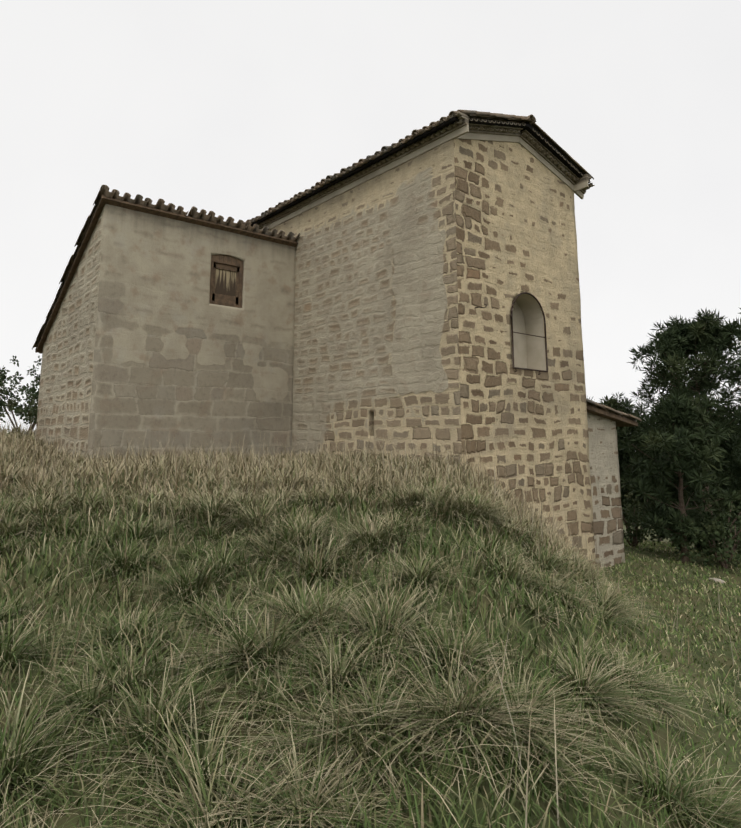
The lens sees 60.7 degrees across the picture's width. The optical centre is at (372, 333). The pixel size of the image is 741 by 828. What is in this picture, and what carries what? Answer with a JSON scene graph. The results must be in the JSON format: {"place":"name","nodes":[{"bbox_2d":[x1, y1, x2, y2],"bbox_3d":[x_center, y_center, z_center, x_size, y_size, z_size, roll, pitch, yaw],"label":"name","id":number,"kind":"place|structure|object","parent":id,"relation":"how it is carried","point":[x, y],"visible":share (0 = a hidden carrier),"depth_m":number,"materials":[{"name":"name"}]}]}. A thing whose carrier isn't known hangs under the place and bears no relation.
{"place":"outdoors","nodes":[
{"label":"outdoors","id":0,"kind":"place"},
{"bbox_2d":[0,433,740,827],"bbox_3d":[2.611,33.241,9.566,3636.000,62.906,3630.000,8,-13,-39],"label":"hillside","id":1,"kind":"structure","parent":0,"point":[692,665],"depth_m":4.20,"materials":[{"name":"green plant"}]},
{"bbox_2d":[0,366,38,424],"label":"tree","id":2,"kind":"object","parent":1,"relation":"on","point":[20,411],"visible":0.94,"depth_m":16.68,"materials":[{"name":"green plant"}]},
{"bbox_2d":[0,356,41,433],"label":"tree","id":3,"kind":"object","parent":1,"relation":"on","point":[23,388],"visible":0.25,"depth_m":19.98,"materials":[{"name":"green plant"}]},
{"bbox_2d":[35,204,295,459],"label":"wall","id":4,"kind":"structure","parent":1,"relation":"on","point":[144,336],"depth_m":12.50,"materials":[{"name":"beige stone"}]},
{"bbox_2d":[32,185,299,353],"bbox_3d":[-4.721,-0.926,14.501,4.512,2.679,4.466,8,-13,-39],"label":"annex roof","id":5,"kind":"object","parent":4,"relation":"on","point":[146,205],"visible":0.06,"depth_m":12.90,"materials":[{"name":"tile"}]},
{"bbox_2d":[209,255,243,307],"bbox_3d":[-3.117,-1.111,13.342,0.800,1.150,0.135,8,-13,-39],"label":"shutter window","id":6,"kind":"structure","parent":4,"relation":"attached to","point":[226,282],"depth_m":13.32,"materials":[{"name":"brown wood"}]},
{"bbox_2d":[0,459,740,827],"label":"grass tussocks","id":7,"kind":"object","parent":1,"relation":"on","point":[594,687],"depth_m":3.41,"materials":[{"name":"green plant"}]},
{"bbox_2d":[0,422,740,827],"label":"short grass","id":8,"kind":"structure","parent":1,"relation":"on","point":[462,482],"depth_m":4.75,"materials":[{"name":"green plant"}]},
{"bbox_2d":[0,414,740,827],"bbox_3d":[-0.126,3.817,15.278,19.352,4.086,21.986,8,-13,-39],"label":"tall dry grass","id":9,"kind":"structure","parent":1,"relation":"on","point":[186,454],"depth_m":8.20,"materials":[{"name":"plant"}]},
{"bbox_2d":[268,139,595,568],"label":"wall","id":10,"kind":"structure","parent":1,"relation":"on","point":[403,270],"depth_m":11.69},
{"bbox_2d":[254,111,594,229],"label":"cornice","id":11,"kind":"structure","parent":10,"relation":"attached to","point":[462,128],"depth_m":12.35,"materials":[{"name":"paint"}]},
{"bbox_2d":[243,110,593,226],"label":"roof","id":12,"kind":"structure","parent":11,"relation":"on","point":[529,123],"depth_m":12.26,"materials":[{"name":"tile"}]},
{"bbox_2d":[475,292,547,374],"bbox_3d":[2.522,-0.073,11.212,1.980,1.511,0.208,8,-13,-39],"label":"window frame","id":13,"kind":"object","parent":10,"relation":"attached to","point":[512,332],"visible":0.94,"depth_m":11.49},
{"bbox_2d":[586,398,641,426],"bbox_3d":[3.825,1.845,14.678,2.823,0.637,3.651,8,-13,-39],"label":"roof","id":14,"kind":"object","parent":10,"relation":"attached to","point":[621,419],"visible":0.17,"depth_m":13.54,"materials":[{"name":"tile"}]},
{"bbox_2d":[587,412,624,568],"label":"wall","id":15,"kind":"structure","parent":1,"relation":"on","point":[606,497],"depth_m":13.30,"materials":[{"name":"beige stone"}]},
{"bbox_2d":[587,392,651,512],"bbox_3d":[7.883,4.545,21.614,3.215,5.078,3.672,8,-13,-39],"label":"tree","id":16,"kind":"object","parent":1,"relation":"on","point":[611,402],"visible":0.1,"depth_m":21.11,"materials":[{"name":"green plant"}]},
{"bbox_2d":[617,408,664,538],"bbox_3d":[8.955,4.891,21.799,3.104,4.744,3.158,8,-13,-39],"label":"pine tree","id":17,"kind":"object","parent":1,"relation":"on","point":[621,451],"visible":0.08,"depth_m":21.38,"materials":[{"name":"green plant"}]},
{"bbox_2d":[621,490,677,546],"bbox_3d":[7.037,5.036,17.217,2.651,1.655,2.636,8,-13,-39],"label":"shrub","id":18,"kind":"object","parent":1,"relation":"on","point":[638,533],"visible":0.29,"depth_m":16.84,"materials":[{"name":"green plant"}]},
{"bbox_2d":[617,308,740,551],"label":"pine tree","id":19,"kind":"object","parent":1,"relation":"on","point":[709,336],"visible":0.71,"depth_m":17.36,"materials":[{"name":"green plant"}]},
{"bbox_2d":[618,393,740,563],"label":"tree","id":20,"kind":"object","parent":1,"relation":"on","point":[668,447],"visible":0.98,"depth_m":14.77,"materials":[{"name":"green plant"}]},
{"bbox_2d":[632,426,740,551],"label":"tree","id":21,"kind":"object","parent":1,"relation":"on","point":[693,503],"visible":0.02,"depth_m":20.24,"materials":[{"name":"green plant"}]},
{"bbox_2d":[648,431,740,537],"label":"tree","id":22,"kind":"object","parent":1,"relation":"on","point":[717,483],"visible":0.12,"depth_m":19.44,"materials":[{"name":"green plant"}]},
{"bbox_2d":[649,486,740,556],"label":"shrub","id":23,"kind":"object","parent":1,"relation":"on","point":[724,522],"visible":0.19,"depth_m":15.91,"materials":[{"name":"green plant"}]},
{"bbox_2d":[669,508,740,567],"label":"shrub","id":24,"kind":"object","parent":1,"relation":"on","point":[725,548],"visible":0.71,"depth_m":14.28,"materials":[{"name":"green plant"}]},
{"bbox_2d":[709,578,724,583],"bbox_3d":[6.778,4.883,12.485,0.313,0.096,0.225,-9,-13,42],"label":"stone","id":25,"kind":"object","parent":1,"relation":"on","point":[716,579],"visible":0.52,"depth_m":12.42,"materials":[{"name":"grey stone"}]},
{"bbox_2d":[715,411,740,524],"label":"tree","id":26,"kind":"object","parent":1,"relation":"on","point":[738,470],"visible":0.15,"depth_m":19.63,"materials":[{"name":"green plant"}]},
{"bbox_2d":[0,0,740,432],"label":"sky","id":27,"kind":"structure","parent":0,"point":[236,109],"materials":[{"name":"white"}]}
]}

